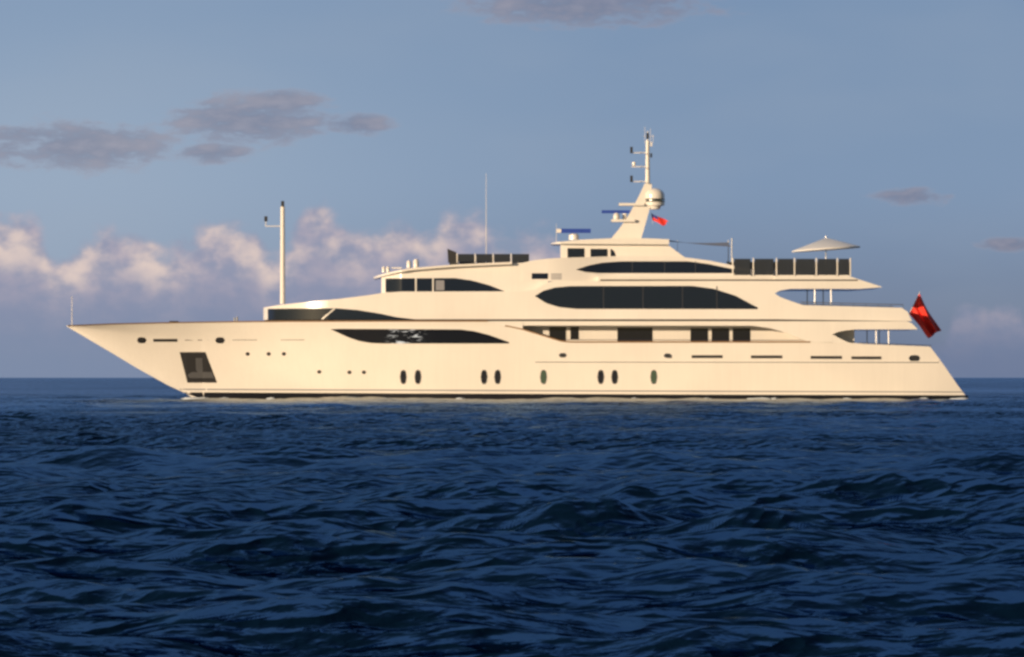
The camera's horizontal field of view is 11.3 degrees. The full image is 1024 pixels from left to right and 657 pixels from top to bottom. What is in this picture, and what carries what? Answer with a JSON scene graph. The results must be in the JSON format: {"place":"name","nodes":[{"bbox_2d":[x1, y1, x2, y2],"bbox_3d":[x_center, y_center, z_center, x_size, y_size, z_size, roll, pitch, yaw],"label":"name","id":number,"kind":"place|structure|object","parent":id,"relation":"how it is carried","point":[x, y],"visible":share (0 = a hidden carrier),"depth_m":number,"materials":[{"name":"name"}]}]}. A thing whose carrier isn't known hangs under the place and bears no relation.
{"place":"outdoors","nodes":[
{"label":"outdoors","id":0,"kind":"place"},
{"bbox_2d":[0,378,1023,656],"bbox_3d":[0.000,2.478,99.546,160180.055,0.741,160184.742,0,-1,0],"label":"sea","id":1,"kind":"structure","parent":0,"point":[148,518],"depth_m":51.36,"materials":[{"name":"liquid"}]},
{"bbox_2d":[67,321,967,399],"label":"hull","id":2,"kind":"object","parent":1,"relation":"on","point":[330,359],"visible":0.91,"depth_m":347.62,"materials":[{"name":"white metal"}]},
{"bbox_2d":[169,129,919,321],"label":"masts and deck gear","id":3,"kind":"object","parent":2,"relation":"on","point":[634,221],"visible":0.99,"depth_m":352.37,"materials":[{"name":"white metal"}]},
{"bbox_2d":[651,213,667,225],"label":"courtesy flag","id":4,"kind":"object","parent":3,"relation":"attached to","point":[661,221],"visible":1,"depth_m":352.69,"materials":[{"name":"red fabric"}]},
{"bbox_2d":[910,293,940,337],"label":"red ensign","id":5,"kind":"object","parent":3,"relation":"attached to","point":[921,316],"visible":1,"depth_m":352.63,"materials":[{"name":"red fabric"}]},
{"bbox_2d":[263,238,930,346],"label":"superstructure","id":6,"kind":"object","parent":2,"relation":"on","point":[629,289],"visible":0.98,"depth_m":347.97,"materials":[{"name":"white metal"}]},
{"bbox_2d":[181,397,967,398],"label":"foam","id":7,"kind":"object","parent":1,"relation":"on","point":[570,397],"visible":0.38,"depth_m":347.74,"materials":[{"name":"white"}]},
{"bbox_2d":[0,0,1023,377],"label":"sky","id":8,"kind":"structure","parent":0,"point":[147,146],"materials":[{"name":"blue"}]}
]}

